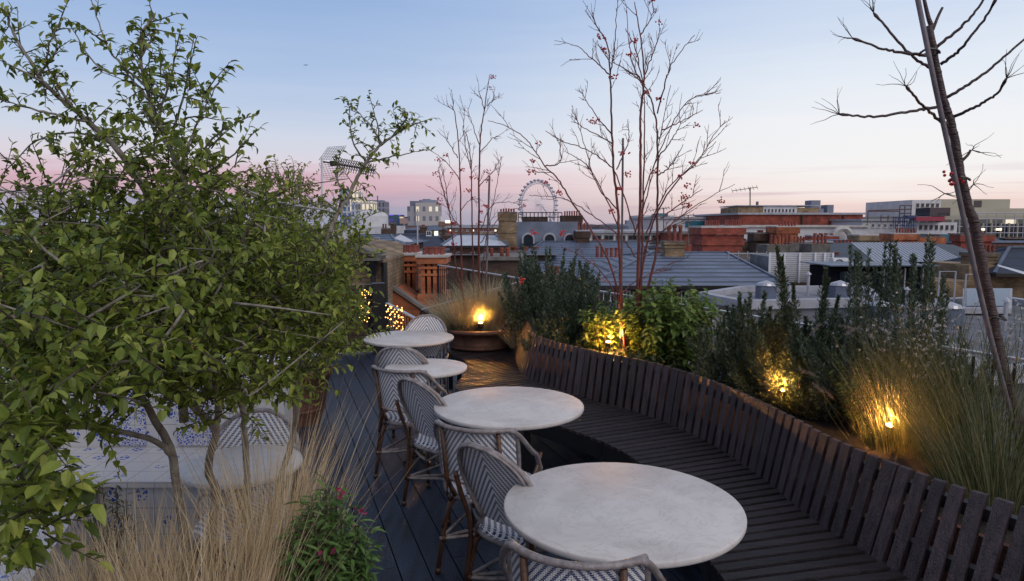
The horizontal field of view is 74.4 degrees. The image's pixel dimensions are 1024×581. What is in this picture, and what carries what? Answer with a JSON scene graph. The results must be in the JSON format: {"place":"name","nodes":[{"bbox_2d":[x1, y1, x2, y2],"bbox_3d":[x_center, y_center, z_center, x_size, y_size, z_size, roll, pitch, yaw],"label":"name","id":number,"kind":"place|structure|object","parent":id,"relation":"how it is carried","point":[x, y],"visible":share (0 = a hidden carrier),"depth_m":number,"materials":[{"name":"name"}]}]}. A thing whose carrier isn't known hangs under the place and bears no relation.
{"place":"outdoors","nodes":[
{"label":"outdoors","id":0,"kind":"place"},
{"bbox_2d":[0,447,370,580],"bbox_3d":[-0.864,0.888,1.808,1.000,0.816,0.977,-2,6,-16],"label":"straw grass","id":1,"kind":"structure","parent":0,"point":[237,576],"depth_m":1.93,"materials":[{"name":"beige plant"}]},
{"bbox_2d":[219,409,356,570],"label":"terrace slab","id":2,"kind":"structure","parent":0,"point":[320,470],"depth_m":5.24,"materials":[{"name":"black"}]},
{"bbox_2d":[92,349,703,580],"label":"deck","id":3,"kind":"structure","parent":2,"relation":"on","point":[410,539],"depth_m":4.75,"materials":[{"name":"grey wood"}]},
{"bbox_2d":[0,355,293,580],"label":"tiled banquette","id":4,"kind":"object","parent":3,"relation":"on","point":[133,455],"visible":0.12,"depth_m":3.85,"materials":[{"name":"tile"}]},
{"bbox_2d":[179,444,302,578],"bbox_3d":[-1.246,1.170,3.153,0.532,0.752,0.532,0,6,0],"label":"bistro table","id":5,"kind":"object","parent":3,"relation":"on","point":[186,476],"visible":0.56,"depth_m":3.08,"materials":[{"name":"stone"}]},
{"bbox_2d":[191,407,301,580],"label":"rattan side chair","id":6,"kind":"object","parent":3,"relation":"on","point":[234,428],"visible":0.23,"depth_m":3.40,"materials":[{"name":"grey wicker"}]},
{"bbox_2d":[222,284,372,354],"bbox_3d":[-3.013,0.445,9.480,2.232,1.008,0.070,-2,6,-19],"label":"screen","id":7,"kind":"object","parent":3,"relation":"on","point":[352,334],"visible":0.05,"depth_m":9.75,"materials":[{"name":"black metal"}]},
{"bbox_2d":[292,360,332,427],"bbox_3d":[-2.004,0.972,6.303,0.660,0.525,0.660,0,6,0],"label":"plant pot","id":8,"kind":"object","parent":3,"relation":"on","point":[311,410],"visible":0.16,"depth_m":6.15,"materials":[{"name":"ceramic"}]},
{"bbox_2d":[224,154,379,391],"bbox_3d":[-1.978,-0.118,6.112,1.601,2.307,2.102,0,6,0],"label":"potted shrub","id":9,"kind":"object","parent":8,"relation":"on","point":[280,179],"visible":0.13,"depth_m":5.99,"materials":[{"name":"green plant"}]},
{"bbox_2d":[371,282,384,353],"bbox_3d":[-1.901,0.403,9.614,0.180,1.025,0.120,-2,6,-19],"label":"gate post","id":10,"kind":"object","parent":3,"relation":"on","point":[379,310],"visible":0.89,"depth_m":9.55,"materials":[{"name":"black metal"}]},
{"bbox_2d":[374,345,437,453],"bbox_3d":[-0.853,0.855,5.529,0.505,0.914,0.573,1,6,7],"label":"rattan side chair","id":11,"kind":"object","parent":3,"relation":"on","point":[388,355],"visible":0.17,"depth_m":5.29,"materials":[{"name":"white wicker"}]},
{"bbox_2d":[363,330,453,410],"bbox_3d":[-1.008,0.828,6.618,0.876,0.753,0.876,0,6,0],"label":"bistro table","id":12,"kind":"object","parent":3,"relation":"on","point":[418,338],"visible":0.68,"depth_m":6.49,"materials":[{"name":"stone"}]},
{"bbox_2d":[371,365,451,487],"bbox_3d":[-0.725,0.943,4.945,0.578,0.854,0.591,3,6,24],"label":"rattan armchair","id":13,"kind":"object","parent":3,"relation":"on","point":[387,395],"visible":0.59,"depth_m":4.76,"materials":[{"name":"white wicker"}]},
{"bbox_2d":[385,303,447,395],"bbox_3d":[-1.169,0.720,8.070,0.047,0.937,2.169,-3,6,-27],"label":"railing","id":14,"kind":"object","parent":3,"relation":"on","point":[396,308],"visible":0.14,"depth_m":8.53,"materials":[{"name":"metal"}]},
{"bbox_2d":[385,358,466,467],"bbox_3d":[-0.663,0.962,5.257,0.633,0.752,0.633,0,6,0],"label":"bistro table","id":15,"kind":"object","parent":3,"relation":"on","point":[438,368],"visible":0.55,"depth_m":5.18,"materials":[{"name":"stone"}]},
{"bbox_2d":[405,314,448,394],"bbox_3d":[-0.898,0.727,6.817,0.505,0.914,0.573,0,6,3],"label":"rattan side chair","id":16,"kind":"object","parent":3,"relation":"on","point":[431,322],"visible":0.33,"depth_m":6.97,"materials":[{"name":"white wicker"}]},
{"bbox_2d":[395,377,461,524],"bbox_3d":[-0.453,0.969,4.379,0.505,0.914,0.573,5,7,41],"label":"rattan side chair","id":17,"kind":"object","parent":3,"relation":"on","point":[419,400],"visible":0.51,"depth_m":4.28,"materials":[{"name":"grey wicker"}]},
{"bbox_2d":[448,342,455,388],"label":"slatted platform","id":18,"kind":"structure","parent":3,"relation":"on","point":[450,382],"depth_m":7.60,"materials":[{"name":"black wood"}]},
{"bbox_2d":[447,324,512,350],"bbox_3d":[-0.369,0.521,7.709,0.870,0.235,0.870,0,6,0],"label":"terracotta bowl","id":19,"kind":"object","parent":18,"relation":"on","point":[475,340],"visible":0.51,"depth_m":7.38,"materials":[{"name":"ceramic"}]},
{"bbox_2d":[415,283,498,331],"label":"feather grass","id":20,"kind":"object","parent":19,"relation":"on","point":[454,315],"depth_m":7.46,"materials":[{"name":"beige plant"}]},
{"bbox_2d":[423,74,527,311],"bbox_3d":[-0.443,-0.964,7.518,1.270,2.833,0.914,0,6,0],"label":"rowan tree","id":21,"kind":"object","parent":19,"relation":"on","point":[471,199],"visible":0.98,"depth_m":7.52,"materials":[{"name":"brown plant"}]},
{"bbox_2d":[444,270,529,331],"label":"feather grass","id":22,"kind":"object","parent":19,"relation":"on","point":[491,318],"depth_m":7.50,"materials":[{"name":"beige plant"}]},
{"bbox_2d":[433,419,542,574],"bbox_3d":[-0.127,1.074,3.617,0.578,0.854,0.591,2,6,21],"label":"rattan armchair","id":23,"kind":"object","parent":3,"relation":"on","point":[449,439],"visible":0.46,"depth_m":3.42,"materials":[{"name":"grey wicker"}]},
{"bbox_2d":[453,442,545,580],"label":"rattan side chair","id":24,"kind":"object","parent":3,"relation":"on","point":[491,478],"visible":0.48,"depth_m":3.03,"materials":[{"name":"grey wicker"}]},
{"bbox_2d":[434,386,583,528],"bbox_3d":[-0.019,1.070,4.167,0.916,0.753,0.916,0,6,0],"label":"bistro table","id":25,"kind":"object","parent":3,"relation":"on","point":[522,408],"visible":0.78,"depth_m":4.03,"materials":[{"name":"stone"}]},
{"bbox_2d":[499,538,666,580],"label":"rattan armchair","id":26,"kind":"object","parent":3,"relation":"on","point":[524,563],"visible":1,"depth_m":2.05,"materials":[{"name":"grey wicker"}]},
{"bbox_2d":[504,462,746,568],"bbox_3d":[0.434,1.215,2.701,0.935,0.753,0.935,0,6,0],"label":"bistro table","id":27,"kind":"object","parent":3,"relation":"on","point":[662,518],"visible":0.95,"depth_m":2.56,"materials":[{"name":"stone"}]},
{"bbox_2d":[437,265,1023,452],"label":"railing","id":28,"kind":"object","parent":3,"relation":"on","point":[757,316],"visible":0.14,"depth_m":7.33,"materials":[{"name":"metal"}]},
{"bbox_2d":[448,317,1023,580],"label":"curved bench","id":29,"kind":"object","parent":3,"relation":"on","point":[777,474],"visible":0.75,"depth_m":3.39,"materials":[{"name":"brown wood"}]},
{"bbox_2d":[573,356,1023,580],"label":"planter box","id":30,"kind":"object","parent":3,"relation":"on","point":[832,430],"visible":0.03,"depth_m":3.73,"materials":[{"name":"wood"}]},
{"bbox_2d":[497,243,584,339],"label":"rosemary bush","id":31,"kind":"object","parent":30,"relation":"on","point":[530,304],"visible":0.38,"depth_m":7.25,"materials":[{"name":"green plant"}]},
{"bbox_2d":[519,317,591,359],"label":"rosemary bush","id":32,"kind":"object","parent":30,"relation":"on","point":[560,333],"visible":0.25,"depth_m":6.35,"materials":[{"name":"green plant"}]},
{"bbox_2d":[536,257,619,347],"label":"rosemary bush","id":33,"kind":"object","parent":30,"relation":"on","point":[583,297],"visible":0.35,"depth_m":6.51,"materials":[{"name":"green plant"}]},
{"bbox_2d":[577,298,631,359],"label":"salvia bush","id":34,"kind":"object","parent":30,"relation":"on","point":[596,330],"visible":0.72,"depth_m":6.05,"materials":[{"name":"green plant"}]},
{"bbox_2d":[490,0,734,351],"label":"rowan tree","id":35,"kind":"object","parent":30,"relation":"on","point":[640,265],"visible":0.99,"depth_m":5.68,"materials":[{"name":"brown plant"}]},
{"bbox_2d":[620,138,623,350],"bbox_3d":[0.942,-0.377,5.781,0.028,1.828,0.019,0,6,0],"label":"bamboo cane","id":36,"kind":"object","parent":30,"relation":"on","point":[622,182],"visible":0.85,"depth_m":5.75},
{"bbox_2d":[589,344,686,385],"bbox_3d":[1.017,0.625,5.624,0.868,0.353,0.851,0,6,0],"label":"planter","id":37,"kind":"object","parent":30,"relation":"on","point":[651,357],"visible":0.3,"depth_m":5.51,"materials":[{"name":"green plant"}]},
{"bbox_2d":[611,276,726,375],"bbox_3d":[1.342,0.317,5.800,0.981,0.888,0.983,0,6,0],"label":"shrub","id":38,"kind":"object","parent":30,"relation":"on","point":[664,322],"visible":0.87,"depth_m":5.60,"materials":[{"name":"green plant"}]},
{"bbox_2d":[684,290,813,403],"bbox_3d":[1.817,0.425,5.011,1.054,0.873,0.678,0,6,0],"label":"bush","id":39,"kind":"object","parent":30,"relation":"on","point":[730,352],"visible":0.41,"depth_m":4.90,"materials":[{"name":"green plant"}]},
{"bbox_2d":[728,243,844,417],"bbox_3d":[2.036,0.285,4.650,1.074,1.222,0.455,0,6,0],"label":"bush","id":40,"kind":"object","parent":30,"relation":"on","point":[787,406],"visible":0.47,"depth_m":4.64,"materials":[{"name":"green plant"}]},
{"bbox_2d":[770,307,878,424],"bbox_3d":[2.201,0.503,4.577,0.853,0.803,0.475,0,6,0],"label":"rosemary bush","id":41,"kind":"object","parent":30,"relation":"on","point":[839,319],"visible":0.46,"depth_m":4.51,"materials":[{"name":"green plant"}]},
{"bbox_2d":[797,239,911,423],"bbox_3d":[2.301,0.278,4.508,0.863,1.263,0.475,0,6,0],"label":"rosemary bush","id":42,"kind":"object","parent":30,"relation":"on","point":[857,269],"visible":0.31,"depth_m":4.45,"materials":[{"name":"green plant"}]},
{"bbox_2d":[829,351,904,436],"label":"herb bush","id":43,"kind":"object","parent":30,"relation":"on","point":[846,413],"visible":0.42,"depth_m":4.27,"materials":[{"name":"green plant"}]},
{"bbox_2d":[800,305,950,439],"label":"fountain grass","id":44,"kind":"object","parent":30,"relation":"on","point":[936,308],"depth_m":4.16,"materials":[{"name":"green plant"}]},
{"bbox_2d":[832,292,990,449],"bbox_3d":[2.438,0.478,4.075,0.763,0.948,0.587,0,6,0],"label":"gaura plant","id":45,"kind":"object","parent":30,"relation":"on","point":[921,334],"visible":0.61,"depth_m":4.01,"materials":[{"name":"green plant"}]},
{"bbox_2d":[808,323,1016,459],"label":"feather grass","id":46,"kind":"object","parent":30,"relation":"on","point":[869,441],"depth_m":3.94,"materials":[{"name":"plant"}]},
{"bbox_2d":[810,0,1023,454],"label":"young tree","id":47,"kind":"object","parent":30,"relation":"on","point":[979,250],"visible":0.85,"depth_m":3.47,"materials":[{"name":"brown plant"}]},
{"bbox_2d":[843,233,992,429],"bbox_3d":[2.574,0.286,4.243,0.943,1.298,0.487,0,6,0],"label":"rosemary bush","id":48,"kind":"object","parent":30,"relation":"on","point":[927,286],"visible":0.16,"depth_m":4.20,"materials":[{"name":"green plant"}]},
{"bbox_2d":[915,0,1022,453],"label":"bamboo stake","id":49,"kind":"object","parent":30,"relation":"on","point":[952,166],"visible":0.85,"depth_m":3.45,"materials":[{"name":"wood"}]},
{"bbox_2d":[949,299,1023,450],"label":"gaura plant","id":50,"kind":"object","parent":30,"relation":"on","point":[1009,337],"visible":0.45,"depth_m":3.83,"materials":[{"name":"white plant"}]},
{"bbox_3d":[-1.160,1.462,1.727,1.480,0.450,1.750,0,6,0],"label":"planter box","id":51,"kind":"object","parent":3,"relation":"on","visible":0},
{"bbox_2d":[84,483,143,580],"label":"herb bush","id":52,"kind":"object","parent":51,"relation":"on","point":[116,507],"visible":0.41,"depth_m":2.54,"materials":[{"name":"green plant"}]},
{"bbox_2d":[0,0,438,580],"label":"green shrub","id":53,"kind":"object","parent":51,"relation":"on","point":[140,306],"visible":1,"depth_m":1.90,"materials":[{"name":"green plant"}]},
{"bbox_2d":[0,105,329,210],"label":"tie cord","id":54,"kind":"object","parent":53,"relation":"attached to","point":[100,144],"visible":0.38,"depth_m":2.23,"materials":[{"name":"fabric"}]},
{"bbox_2d":[273,471,386,580],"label":"flowering bush","id":55,"kind":"object","parent":51,"relation":"on","point":[356,564],"visible":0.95,"depth_m":1.97,"materials":[{"name":"green plant"}]},
{"bbox_2d":[144,375,461,580],"bbox_3d":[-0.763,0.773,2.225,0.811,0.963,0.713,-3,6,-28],"label":"straw grass","id":56,"kind":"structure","parent":0,"point":[307,487],"depth_m":2.19,"materials":[{"name":"beige plant"}]},
{"bbox_2d":[339,189,362,225],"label":"tower block","id":57,"kind":"structure","parent":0,"point":[346,210],"depth_m":1290.82,"materials":[{"name":"white concrete"}]},
{"bbox_2d":[304,239,404,353],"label":"brick building","id":58,"kind":"structure","parent":0,"point":[386,267],"depth_m":13.54,"materials":[{"name":"brick"}]},
{"bbox_2d":[319,146,377,233],"bbox_3d":[-2.366,-1.014,9.732,0.896,2.123,0.198,-5,7,-40],"label":"television aerial","id":59,"kind":"object","parent":58,"relation":"on","point":[341,165],"visible":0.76,"depth_m":9.53,"materials":[{"name":"white paint"}]},
{"bbox_2d":[403,245,421,292],"bbox_3d":[-2.386,2.412,16.317,0.550,7.020,1.180,0,6,0],"label":"chimney stack","id":60,"kind":"object","parent":58,"relation":"on","point":[412,277],"visible":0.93,"depth_m":15.57,"materials":[{"name":"orange brick"}]},
{"bbox_2d":[407,199,441,225],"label":"tower block","id":61,"kind":"structure","parent":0,"point":[429,212],"depth_m":990.83,"materials":[{"name":"concrete"}]},
{"bbox_2d":[445,226,498,234],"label":"brick terrace","id":62,"kind":"structure","parent":0,"point":[465,229],"depth_m":139.42,"materials":[{"name":"white paint"}]},
{"bbox_2d":[0,0,1023,224],"label":"sky","id":63,"kind":"structure","parent":0,"point":[775,61],"materials":[{"name":"blue"}]},
{"bbox_2d":[831,287,1023,523],"bbox_3d":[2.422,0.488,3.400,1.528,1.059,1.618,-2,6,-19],"label":"feather grass","id":64,"kind":"object","parent":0,"point":[956,410],"depth_m":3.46,"materials":[{"name":"plant"}]},
{"bbox_2d":[927,244,1023,298],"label":"brick building","id":65,"kind":"structure","parent":0,"point":[1006,265],"depth_m":28.16,"materials":[{"name":"brick"}]},
{"bbox_3d":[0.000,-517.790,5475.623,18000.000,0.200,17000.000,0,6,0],"label":"street level ground","id":66,"kind":"structure","parent":0,"visible":0},
{"bbox_2d":[332,210,404,239],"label":"white hall","id":67,"kind":"structure","parent":66,"relation":"on","point":[377,220],"depth_m":70.03,"materials":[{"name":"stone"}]},
{"bbox_2d":[353,234,429,248],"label":"terraced house","id":68,"kind":"structure","parent":66,"relation":"on","point":[390,237],"depth_m":41.56,"materials":[{"name":"brick"}]},
{"bbox_2d":[393,283,437,330],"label":"gabled roof","id":69,"kind":"structure","parent":66,"relation":"on","point":[405,296],"depth_m":14.11,"materials":[{"name":"orange brick"}]},
{"bbox_2d":[415,246,451,311],"bbox_3d":[-1.740,2.511,15.422,0.694,7.008,1.180,0,6,0],"label":"chimney stack","id":70,"kind":"object","parent":69,"relation":"on","point":[430,259],"visible":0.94,"depth_m":14.64,"materials":[{"name":"orange brick"}]},
{"bbox_2d":[396,225,445,246],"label":"slate roofed house","id":71,"kind":"structure","parent":66,"relation":"on","point":[434,238],"depth_m":56.01,"materials":[{"name":"brick"}]},
{"bbox_2d":[440,234,508,253],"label":"roof","id":72,"kind":"structure","parent":66,"relation":"on","point":[494,243],"depth_m":38.17,"materials":[{"name":"metal"}]},
{"bbox_2d":[420,247,556,302],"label":"townhouse","id":73,"kind":"structure","parent":66,"relation":"on","point":[467,261],"depth_m":36.64,"materials":[{"name":"brick"}]},
{"bbox_2d":[497,208,516,251],"bbox_3d":[-0.270,0.433,41.042,1.285,10.756,1.745,0,6,0],"label":"chimney stack","id":74,"kind":"object","parent":73,"relation":"on","point":[507,229],"visible":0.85,"depth_m":39.81,"materials":[{"name":"yellow brick"}]},
{"bbox_2d":[480,248,523,304],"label":"brick parapet","id":75,"kind":"structure","parent":66,"relation":"on","point":[501,262],"depth_m":24.05,"materials":[{"name":"brick"}]},
{"bbox_2d":[517,179,557,221],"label":"observation wheel","id":76,"kind":"object","parent":66,"relation":"on","point":[530,185],"visible":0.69,"depth_m":1579.64,"materials":[{"name":"white metal"}]},
{"bbox_2d":[516,212,577,249],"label":"mansard block","id":77,"kind":"structure","parent":66,"relation":"on","point":[544,228],"depth_m":44.38,"materials":[{"name":"grey paint"}]},
{"bbox_2d":[522,241,649,289],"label":"terraced house","id":78,"kind":"structure","parent":66,"relation":"on","point":[588,251],"depth_m":39.41,"materials":[{"name":"grey tile"}]},
{"bbox_2d":[573,222,590,242],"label":"chimney stack","id":79,"kind":"object","parent":78,"relation":"on","point":[582,236],"visible":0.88,"depth_m":41.88,"materials":[{"name":"brick"}]},
{"bbox_2d":[590,230,687,245],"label":"white parapet block","id":80,"kind":"structure","parent":66,"relation":"on","point":[609,235],"depth_m":69.77,"materials":[{"name":"paint"}]},
{"bbox_2d":[629,213,706,229],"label":"white office","id":81,"kind":"structure","parent":66,"relation":"on","point":[699,221],"depth_m":104.52,"materials":[{"name":"concrete"}]},
{"bbox_2d":[575,225,790,367],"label":"terraced house","id":82,"kind":"structure","parent":66,"relation":"on","point":[709,270],"depth_m":29.90,"materials":[{"name":"grey brick"}]},
{"bbox_2d":[728,251,766,260],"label":"flat roof block","id":83,"kind":"structure","parent":66,"relation":"on","point":[738,253],"depth_m":33.06,"materials":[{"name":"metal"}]},
{"bbox_2d":[750,253,833,282],"bbox_3d":[12.844,-1.159,31.489,2.879,1.348,3.100,0,6,0],"label":"louvre screen","id":84,"kind":"object","parent":83,"relation":"on","point":[796,270],"visible":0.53,"depth_m":30.06,"materials":[{"name":"white paint"}]},
{"bbox_2d":[693,201,865,224],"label":"long brick block","id":85,"kind":"structure","parent":66,"relation":"on","point":[757,214],"depth_m":89.56,"materials":[{"name":"red brick"}]},
{"bbox_2d":[706,225,870,239],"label":"stone building","id":86,"kind":"structure","parent":66,"relation":"on","point":[842,231],"depth_m":73.69,"materials":[{"name":"white"}]},
{"bbox_2d":[698,286,882,317],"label":"flat roof","id":87,"kind":"structure","parent":66,"relation":"on","point":[809,304],"depth_m":20.25,"materials":[{"name":"grey concrete"}]},
{"bbox_2d":[755,280,775,298],"bbox_3d":[8.213,-0.038,21.813,0.600,0.580,0.585,0,6,0],"label":"roof vent","id":88,"kind":"object","parent":87,"relation":"on","point":[766,286],"visible":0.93,"depth_m":21.59,"materials":[{"name":"metal"}]},
{"bbox_2d":[828,280,850,297],"bbox_3d":[10.602,-0.038,21.813,0.600,0.580,0.585,0,6,0],"label":"roof vent","id":89,"kind":"object","parent":87,"relation":"on","point":[839,287],"visible":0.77,"depth_m":21.59,"materials":[{"name":"metal"}]},
{"bbox_2d":[730,252,866,285],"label":"townhouse","id":90,"kind":"structure","parent":66,"relation":"on","point":[743,256],"depth_m":38.31,"materials":[{"name":"brick"}]},
{"bbox_2d":[756,234,795,253],"bbox_3d":[14.330,2.563,37.133,1.532,11.286,1.588,0,6,0],"label":"chimney stack","id":91,"kind":"object","parent":90,"relation":"on","point":[785,247],"visible":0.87,"depth_m":36.11,"materials":[{"name":"concrete"}]},
{"bbox_2d":[799,234,830,260],"bbox_3d":[16.000,2.643,36.136,0.993,11.323,1.522,0,6,0],"label":"chimney stack","id":92,"kind":"object","parent":90,"relation":"on","point":[817,247],"visible":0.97,"depth_m":35.11,"materials":[{"name":"concrete"}]},
{"bbox_2d":[707,302,921,356],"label":"flat roof","id":93,"kind":"structure","parent":66,"relation":"on","point":[809,319],"depth_m":19.26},
{"bbox_2d":[800,261,939,307],"bbox_3d":[14.605,9.950,28.719,4.432,22.241,2.800,0,6,0],"label":"dark plant room","id":94,"kind":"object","parent":66,"relation":"on","point":[836,269],"visible":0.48,"depth_m":27.11,"materials":[{"name":"black metal"}]},
{"bbox_2d":[830,205,944,233],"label":"white roof building","id":95,"kind":"structure","parent":66,"relation":"on","point":[881,225],"depth_m":81.51,"materials":[{"name":"concrete"}]},
{"bbox_2d":[829,242,967,263],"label":"metal roofed building","id":96,"kind":"structure","parent":66,"relation":"on","point":[945,252],"depth_m":39.52,"materials":[{"name":"metal"}]},
{"bbox_2d":[863,199,1023,240],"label":"office building","id":97,"kind":"structure","parent":66,"relation":"on","point":[1000,218],"depth_m":84.61,"materials":[{"name":"white concrete"}]},
{"bbox_2d":[922,297,1023,454],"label":"flat roof","id":98,"kind":"structure","parent":66,"relation":"on","point":[1017,310],"depth_m":16.05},
{"bbox_2d":[933,301,964,324],"bbox_3d":[11.426,0.576,17.635,0.600,0.580,0.585,0,6,0],"label":"roof vent","id":99,"kind":"object","parent":98,"relation":"on","point":[955,310],"visible":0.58,"depth_m":17.39,"materials":[{"name":"metal"}]},
{"bbox_2d":[962,288,1011,313],"bbox_3d":[14.351,0.288,20.415,1.267,0.505,3.778,4,7,36],"label":"skylight","id":100,"kind":"object","parent":98,"relation":"on","point":[1000,294],"visible":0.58,"depth_m":20.05,"materials":[{"name":"grey glass"}]},
{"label":"townhouse","id":101,"kind":"object","parent":66,"relation":"on","visible":0},
{"bbox_2d":[689,220,746,251],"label":"chimney stack","id":102,"kind":"object","parent":101,"relation":"on","point":[715,237],"visible":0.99,"depth_m":49.86,"materials":[{"name":"red brick"}]},
{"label":"townhouse","id":103,"kind":"object","parent":66,"relation":"on","visible":0},
{"bbox_2d":[747,230,769,251],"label":"chimney stack","id":104,"kind":"object","parent":103,"relation":"on","point":[758,237],"visible":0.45,"depth_m":53.43,"materials":[{"name":"brick"}]},
{"bbox_2d":[766,221,800,243],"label":"chimney stack","id":105,"kind":"object","parent":103,"relation":"on","point":[791,230],"visible":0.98,"depth_m":51.82,"materials":[{"name":"orange brick"}]},
{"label":"townhouse","id":106,"kind":"object","parent":66,"relation":"on","visible":0},
{"bbox_2d":[847,234,880,242],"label":"chimney stack","id":107,"kind":"object","parent":106,"relation":"on","point":[864,238],"visible":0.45,"depth_m":61.70,"materials":[{"name":"yellow brick"}]},
{"bbox_2d":[879,228,935,242],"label":"chimney stack","id":108,"kind":"object","parent":106,"relation":"on","point":[908,235],"visible":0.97,"depth_m":54.95,"materials":[{"name":"orange brick"}]},
{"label":"townhouse","id":109,"kind":"object","parent":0,"visible":0},
{"bbox_2d":[949,232,995,248],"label":"chimney stack","id":110,"kind":"object","parent":109,"relation":"on","point":[957,239],"visible":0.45,"depth_m":58.37,"materials":[{"name":"red brick"}]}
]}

